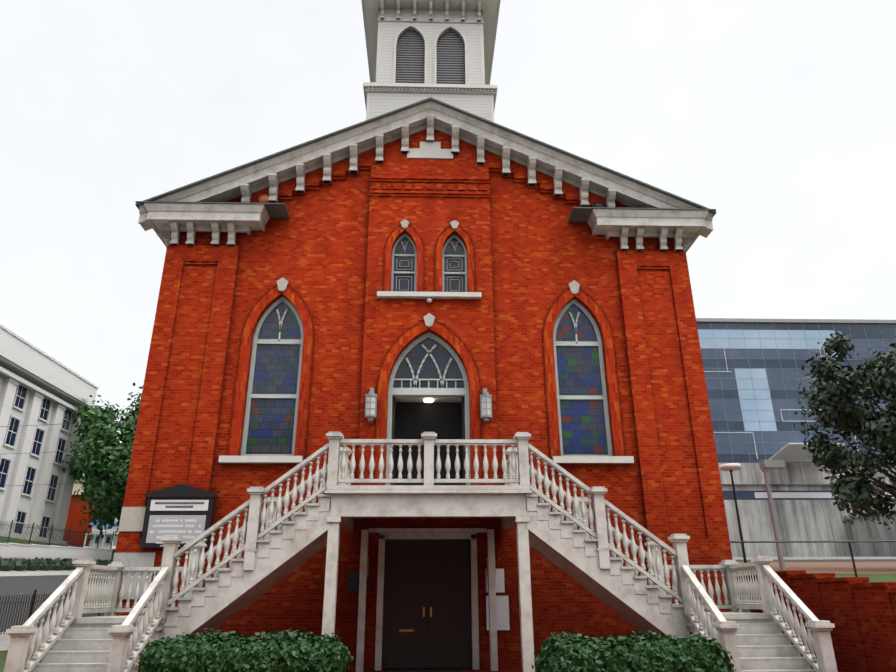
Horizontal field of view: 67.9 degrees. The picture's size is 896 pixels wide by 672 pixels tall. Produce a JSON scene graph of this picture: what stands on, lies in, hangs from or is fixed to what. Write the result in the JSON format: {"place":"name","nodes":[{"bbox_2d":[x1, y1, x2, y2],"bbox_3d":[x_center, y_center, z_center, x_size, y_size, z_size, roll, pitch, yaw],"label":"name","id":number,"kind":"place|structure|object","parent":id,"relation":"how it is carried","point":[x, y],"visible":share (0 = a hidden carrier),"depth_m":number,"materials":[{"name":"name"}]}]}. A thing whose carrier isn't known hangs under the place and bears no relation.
{"place":"outdoors","nodes":[
{"label":"outdoors","id":0,"kind":"place"},
{"bbox_2d":[72,476,84,494],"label":"beige building top","id":1,"kind":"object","parent":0,"point":[77,487],"depth_m":98.57,"materials":[{"name":"beige"}]},
{"bbox_2d":[140,484,217,547],"bbox_3d":[-6.127,4.086,15.163,1.620,1.400,0.180,0,-21,-2],"label":"sign board frame","id":2,"kind":"object","parent":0,"point":[181,492],"visible":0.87,"depth_m":15.22,"materials":[{"name":"black metal"}]},
{"bbox_2d":[146,515,205,542],"bbox_3d":[-6.123,4.346,15.005,1.260,0.600,0.005,0,-21,-2],"label":"sign letter panel","id":3,"kind":"object","parent":2,"relation":"in","point":[200,520],"visible":0.79,"depth_m":15.02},
{"bbox_2d":[150,519,200,545],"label":"church sign letters","id":4,"kind":"object","parent":3,"relation":"on","point":[173,531],"visible":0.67,"depth_m":14.99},
{"bbox_2d":[150,500,208,510],"bbox_3d":[-6.126,3.861,15.192,1.300,0.240,0.010,0,-21,-2],"label":"sign header panel","id":5,"kind":"object","parent":2,"relation":"in","point":[162,507],"visible":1,"depth_m":15.18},
{"bbox_2d":[155,502,203,507],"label":"church sign header letters","id":6,"kind":"object","parent":5,"relation":"on","point":[179,503],"visible":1,"depth_m":15.19,"materials":[{"name":"black paint"}]},
{"bbox_2d":[259,194,269,202],"bbox_3d":[-5.050,-3.757,18.319,0.320,0.312,0.100,0,-21,-2],"label":"church gable vent copper","id":7,"kind":"object","parent":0,"point":[263,198],"visible":0.88,"depth_m":18.27,"materials":[{"name":"orange metal"}]},
{"bbox_2d":[399,607,431,631],"bbox_3d":[-0.718,6.302,14.805,0.720,0.500,0.060,0,-21,-2],"label":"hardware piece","id":8,"kind":"object","parent":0,"point":[406,630],"visible":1,"depth_m":14.74,"materials":[{"name":"gold metal"}]},
{"bbox_2d":[382,402,461,647],"bbox_3d":[-0.589,3.340,19.582,13.180,11.000,5.100,0,-21,-2],"label":"doorway interior","id":9,"kind":"object","parent":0,"point":[415,420],"visible":0.07,"depth_m":17.20,"materials":[{"name":"black"}]},
{"bbox_2d":[138,101,712,250],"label":"church cornice and rakes","id":10,"kind":"structure","parent":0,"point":[249,218],"depth_m":18.39,"materials":[{"name":"white wood"}]},
{"bbox_2d":[118,507,145,530],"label":"stone block","id":11,"kind":"structure","parent":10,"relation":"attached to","point":[131,518],"depth_m":15.17,"materials":[{"name":"stone"}]},
{"bbox_2d":[109,553,155,598],"bbox_3d":[-7.004,5.303,14.736,0.904,0.970,0.030,0,-21,-2],"label":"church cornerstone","id":12,"kind":"object","parent":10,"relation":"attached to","point":[139,559],"visible":0.43,"depth_m":14.82,"materials":[{"name":"grey stone"}]},
{"bbox_2d":[246,302,300,453],"bbox_3d":[-4.359,0.982,16.925,1.220,4.188,0.020,0,-21,-2],"label":"stained glass window","id":13,"kind":"structure","parent":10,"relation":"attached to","point":[271,426],"depth_m":16.80,"materials":[{"name":"glass"}]},
{"bbox_2d":[135,201,715,221],"bbox_3d":[-0.494,-3.360,18.125,15.520,0.028,0.705,0,-21,-2],"label":"church cornice cap flashing","id":14,"kind":"object","parent":10,"relation":"on","point":[280,210],"visible":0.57,"depth_m":17.99,"materials":[{"name":"grey metal"}]},
{"bbox_2d":[382,539,471,668],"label":"entrance doors","id":15,"kind":"structure","parent":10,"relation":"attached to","point":[435,575],"depth_m":14.95,"materials":[{"name":"brown wood"}]},
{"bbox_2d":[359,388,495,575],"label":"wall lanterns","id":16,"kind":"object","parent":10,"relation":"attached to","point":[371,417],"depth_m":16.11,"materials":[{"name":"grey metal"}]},
{"bbox_2d":[369,528,486,670],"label":"entrance door frame","id":17,"kind":"object","parent":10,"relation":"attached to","point":[427,534],"visible":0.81,"depth_m":15.05,"materials":[{"name":"white paint"}]},
{"bbox_2d":[361,0,499,121],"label":"tower trim","id":18,"kind":"structure","parent":10,"relation":"on","point":[486,10],"depth_m":21.93,"materials":[{"name":"white wood"}]},
{"bbox_2d":[485,569,509,629],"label":"boxes","id":19,"kind":"object","parent":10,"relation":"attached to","point":[502,607],"visible":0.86,"depth_m":14.76,"materials":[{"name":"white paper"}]},
{"bbox_2d":[556,304,607,454],"bbox_3d":[3.377,1.039,17.172,1.220,4.188,0.020,0,-21,-2],"label":"stained glass window","id":20,"kind":"structure","parent":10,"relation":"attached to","point":[583,425],"depth_m":17.04,"materials":[{"name":"glass"}]},
{"bbox_2d":[169,170,683,669],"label":"church wall","id":21,"kind":"structure","parent":0,"point":[313,248],"depth_m":16.99,"materials":[{"name":"red brick"}]},
{"bbox_2d":[115,149,732,615],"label":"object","id":22,"kind":"object","parent":21,"relation":"attached to","point":[177,431],"visible":0.67,"depth_m":16.66,"materials":[{"name":"red brick"}]},
{"bbox_2d":[135,97,715,251],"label":"roof","id":23,"kind":"structure","parent":21,"relation":"on","point":[279,153],"depth_m":18.50,"materials":[{"name":"grey metal"}]},
{"bbox_2d":[369,92,490,120],"bbox_3d":[-0.600,-5.245,21.862,3.880,3.450,3.880,0,-21,-2],"label":"tower base","id":24,"kind":"object","parent":23,"relation":"on","point":[381,103],"depth_m":20.56,"materials":[{"name":"white wood"}]},
{"bbox_2d":[379,9,480,83],"bbox_3d":[-0.618,-8.676,23.206,3.440,3.380,3.440,0,-21,-2],"label":"steeple","id":25,"kind":"object","parent":24,"relation":"on","point":[470,31],"visible":0.23,"depth_m":21.82,"materials":[{"name":"white wood"}]},
{"bbox_2d":[396,29,464,83],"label":"louvered windows","id":26,"kind":"structure","parent":25,"relation":"in","point":[410,60],"depth_m":21.58,"materials":[{"name":"grey wood"}]},
{"bbox_2d":[159,232,692,250],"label":"church brackets","id":27,"kind":"object","parent":21,"relation":"attached to","point":[165,236],"visible":0.19,"depth_m":18.23,"materials":[{"name":"white wood"}]},
{"bbox_2d":[228,225,624,484],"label":"church arch surrounds","id":28,"kind":"object","parent":21,"relation":"attached to","point":[451,338],"visible":0.88,"depth_m":16.85,"materials":[{"name":"red brick"}]},
{"bbox_2d":[169,114,683,250],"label":"cornice brackets","id":29,"kind":"object","parent":21,"relation":"attached to","point":[246,192],"visible":0.98,"depth_m":18.52,"materials":[{"name":"white wood"}]},
{"bbox_2d":[219,142,633,463],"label":"window sills","id":30,"kind":"structure","parent":21,"relation":"attached to","point":[430,150],"depth_m":17.26,"materials":[{"name":"white stone"}]},
{"bbox_2d":[227,224,625,484],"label":"church arch outlines","id":31,"kind":"object","parent":21,"relation":"attached to","point":[408,330],"visible":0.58,"depth_m":16.93,"materials":[{"name":"red brick"}]},
{"bbox_2d":[349,129,504,670],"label":"central brick bay","id":32,"kind":"object","parent":21,"relation":"attached to","point":[388,322],"visible":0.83,"depth_m":17.31,"materials":[{"name":"red brick"}]},
{"bbox_2d":[241,234,612,484],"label":"window frames","id":33,"kind":"structure","parent":21,"relation":"attached to","point":[428,391],"depth_m":17.01,"materials":[{"name":"white wood"}]},
{"bbox_2d":[277,220,579,326],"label":"keystones","id":34,"kind":"object","parent":21,"relation":"attached to","point":[429,318],"visible":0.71,"depth_m":17.57,"materials":[{"name":"white stone"}]},
{"bbox_2d":[390,396,465,484],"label":"door jambs","id":35,"kind":"object","parent":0,"point":[462,426],"visible":0.5,"depth_m":16.65,"materials":[{"name":"white wood"}]},
{"bbox_2d":[393,238,464,387],"bbox_3d":[-0.498,-0.662,17.624,1.980,4.463,0.070,0,-21,-2],"label":"tracery","id":36,"kind":"object","parent":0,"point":[416,355],"depth_m":17.23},
{"bbox_2d":[395,396,464,401],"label":"ceiling","id":37,"kind":"structure","parent":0,"point":[434,398],"depth_m":17.14,"materials":[{"name":"white paint"}]},
{"bbox_2d":[423,399,433,402],"bbox_3d":[-0.501,1.670,17.198,0.280,0.050,0.280,0,-21,-2],"label":"ceiling light","id":38,"kind":"object","parent":37,"relation":"attached to","point":[428,400],"visible":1,"depth_m":17.15,"materials":[{"name":"white glass"}]},
{"bbox_2d":[0,536,895,671],"bbox_3d":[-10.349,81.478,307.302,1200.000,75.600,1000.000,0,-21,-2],"label":"ground","id":39,"kind":"structure","parent":0,"point":[872,578],"depth_m":19.88,"materials":[{"name":"green plant"}]},
{"bbox_2d":[0,625,61,650],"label":"sidewalk","id":40,"kind":"structure","parent":39,"relation":"on","point":[5,638],"depth_m":19.35,"materials":[{"name":"concrete"}]},
{"bbox_2d":[0,589,105,634],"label":"churchyard fence","id":41,"kind":"object","parent":40,"relation":"on","point":[33,601],"visible":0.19,"depth_m":20.80,"materials":[{"name":"black metal"}]},
{"bbox_2d":[0,324,98,545],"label":"state building walls","id":42,"kind":"structure","parent":39,"relation":"on","point":[39,374],"depth_m":53.03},
{"bbox_2d":[0,385,71,537],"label":"window panes","id":43,"kind":"structure","parent":42,"relation":"attached to","point":[12,441],"depth_m":52.87,"materials":[{"name":"blue glass"}]},
{"bbox_2d":[0,375,72,536],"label":"window frames","id":44,"kind":"structure","parent":42,"relation":"attached to","point":[5,438],"depth_m":52.95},
{"bbox_2d":[1,420,129,485],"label":"overhead wires","id":45,"kind":"object","parent":42,"relation":"attached to","point":[65,451],"visible":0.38,"depth_m":44.66,"materials":[{"name":"black paint"}]},
{"bbox_2d":[0,570,103,575],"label":"decatur sidewalk","id":46,"kind":"structure","parent":39,"relation":"on","point":[33,573],"depth_m":43.09,"materials":[{"name":"concrete"}]},
{"bbox_2d":[0,557,112,570],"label":"shrubs","id":47,"kind":"object","parent":46,"relation":"on","point":[19,564],"visible":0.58,"depth_m":44.82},
{"bbox_2d":[0,574,110,630],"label":"decatur st road","id":48,"kind":"structure","parent":39,"relation":"on","point":[15,586],"depth_m":31.96,"materials":[{"name":"grey asphalt"}]},
{"bbox_2d":[0,543,112,560],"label":"white retaining wall","id":49,"kind":"structure","parent":39,"relation":"on","point":[17,550],"depth_m":47.88,"materials":[{"name":"white concrete"}]},
{"bbox_2d":[0,520,113,548],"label":"fence on retaining wall","id":50,"kind":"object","parent":49,"relation":"on","point":[49,543],"visible":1,"depth_m":48.37,"materials":[{"name":"black metal"}]},
{"bbox_2d":[63,495,120,546],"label":"brick building","id":51,"kind":"structure","parent":39,"relation":"on","point":[75,516],"depth_m":97.20,"materials":[{"name":"red brick"}]},
{"bbox_2d":[59,381,142,541],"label":"maple tree","id":52,"kind":"object","parent":39,"relation":"on","point":[104,435],"depth_m":55.90,"materials":[{"name":"green plant"}]},
{"bbox_2d":[89,518,118,545],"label":"house walls","id":53,"kind":"structure","parent":39,"relation":"on","point":[111,530],"depth_m":85.32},
{"bbox_2d":[83,533,117,548],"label":"house porch","id":54,"kind":"object","parent":53,"relation":"attached to","point":[106,547],"visible":0.31,"depth_m":83.61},
{"bbox_2d":[532,628,736,671],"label":"hedge","id":55,"kind":"object","parent":39,"relation":"on","point":[636,651],"visible":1,"depth_m":8.99,"materials":[{"name":"green plant"}]},
{"bbox_2d":[729,470,746,562],"bbox_3d":[12.450,8.066,28.445,0.160,4.740,0.160,0,-21,-2],"label":"lamp post","id":56,"kind":"object","parent":39,"relation":"on","point":[740,530],"visible":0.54,"depth_m":28.50,"materials":[{"name":"black metal"}]},
{"bbox_2d":[719,463,741,470],"bbox_3d":[12.438,5.785,29.339,0.920,0.240,0.920,0,-21,-2],"label":"street lamp head","id":57,"kind":"object","parent":56,"relation":"attached to","point":[730,466],"visible":0.88,"depth_m":29.03},
{"bbox_2d":[759,460,785,570],"bbox_3d":[13.106,7.212,26.116,0.850,4.650,0.440,0,-21,-2],"label":"lamp post","id":58,"kind":"object","parent":39,"relation":"on","point":[765,466],"visible":0.81,"depth_m":26.38,"materials":[{"name":"grey metal"}]},
{"bbox_2d":[697,322,895,462],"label":"glass facade","id":59,"kind":"structure","parent":39,"relation":"on","point":[858,331],"depth_m":63.86,"materials":[{"name":"blue glass"}]},
{"bbox_2d":[698,329,839,430],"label":"window panels","id":60,"kind":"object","parent":59,"relation":"attached to","point":[762,402],"visible":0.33,"depth_m":64.42,"materials":[{"name":"blue glass"}]},
{"bbox_2d":[704,345,857,458],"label":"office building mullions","id":61,"kind":"object","parent":59,"relation":"attached to","point":[780,409],"visible":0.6,"depth_m":61.85,"materials":[{"name":"silver metal"}]},
{"bbox_2d":[696,318,895,323],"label":"roof edge","id":62,"kind":"object","parent":59,"relation":"attached to","point":[743,320],"depth_m":65.42,"materials":[{"name":"white metal"}]},
{"bbox_2d":[701,340,895,453],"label":"window glass","id":63,"kind":"object","parent":59,"relation":"attached to","point":[732,408],"visible":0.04,"depth_m":62.65,"materials":[{"name":"blue glass"}]},
{"bbox_2d":[701,322,895,462],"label":"window mullions","id":64,"kind":"object","parent":59,"relation":"attached to","point":[783,381],"visible":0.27,"depth_m":63.60,"materials":[{"name":"grey metal"}]},
{"bbox_2d":[768,443,844,462],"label":"entrance canopy","id":65,"kind":"object","parent":59,"relation":"attached to","point":[792,452],"visible":0.42,"depth_m":58.55,"materials":[{"name":"grey concrete"}]},
{"bbox_2d":[722,491,895,499],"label":"horizontal band","id":66,"kind":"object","parent":59,"relation":"attached to","point":[741,495],"depth_m":58.82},
{"bbox_2d":[754,492,893,497],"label":"concrete ledge","id":67,"kind":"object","parent":66,"relation":"in","point":[796,494],"visible":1,"depth_m":58.95,"materials":[{"name":"white concrete"}]},
{"bbox_2d":[718,463,895,556],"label":"concrete wall","id":68,"kind":"structure","parent":39,"relation":"on","point":[809,520],"depth_m":58.05,"materials":[{"name":"grey concrete"}]},
{"bbox_2d":[743,570,895,671],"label":"brick retaining wall","id":69,"kind":"structure","parent":39,"relation":"on","point":[859,613],"depth_m":11.97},
{"bbox_2d":[0,0,895,475],"label":"sky","id":70,"kind":"structure","parent":0,"point":[775,117],"materials":[{"name":"white"}]},
{"bbox_2d":[593,201,604,206],"bbox_3d":[4.216,-3.615,18.585,0.320,0.312,0.100,0,-21,-2],"label":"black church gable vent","id":71,"kind":"object","parent":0,"point":[598,204],"visible":0.58,"depth_m":18.56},
{"bbox_2d":[730,540,895,576],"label":"terrace railing","id":72,"kind":"object","parent":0,"point":[852,557],"depth_m":19.03,"materials":[{"name":"black metal"}]},
{"bbox_2d":[735,559,895,561],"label":"lot asphalt","id":73,"kind":"structure","parent":0,"point":[850,560],"depth_m":44.23,"materials":[{"name":"grey asphalt"}]},
{"bbox_2d":[732,557,895,559],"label":"lot kerb","id":74,"kind":"structure","parent":73,"relation":"on","point":[776,558],"depth_m":48.35,"materials":[{"name":"grey concrete"}]},
{"bbox_2d":[736,562,895,574],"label":"dirt parking lot","id":75,"kind":"structure","parent":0,"point":[848,568],"depth_m":29.39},
{"bbox_2d":[793,331,895,528],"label":"magnolia tree","id":76,"kind":"object","parent":75,"relation":"on","point":[848,487],"depth_m":27.24,"materials":[{"name":"green plant"}]},
{"label":"sidewalk forecourt","id":77,"kind":"structure","parent":0,"visible":0},
{"bbox_2d":[4,432,837,671],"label":"porch stairs","id":78,"kind":"structure","parent":77,"relation":"on","point":[541,530],"depth_m":12.40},
{"bbox_2d":[24,444,816,668],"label":"porch balusters","id":79,"kind":"object","parent":78,"relation":"on","point":[744,590],"visible":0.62,"depth_m":12.63,"materials":[{"name":"white paint"}]},
{"bbox_2d":[34,494,815,671],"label":"stairs","id":80,"kind":"structure","parent":78,"relation":"attached to","point":[106,652],"depth_m":11.45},
{"bbox_2d":[347,668,535,671],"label":"entrance brick paving","id":81,"kind":"structure","parent":77,"relation":"on","point":[499,670],"depth_m":14.09,"materials":[{"name":"red brick"}]},
{"bbox_2d":[135,628,352,671],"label":"hedge","id":82,"kind":"object","parent":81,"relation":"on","point":[282,651],"visible":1,"depth_m":8.83,"materials":[{"name":"green plant"}]},
{"bbox_2d":[386,669,467,671],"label":"threshold","id":83,"kind":"object","parent":81,"relation":"on","point":[461,670],"visible":1,"depth_m":13.96,"materials":[{"name":"black paint"}]}
]}

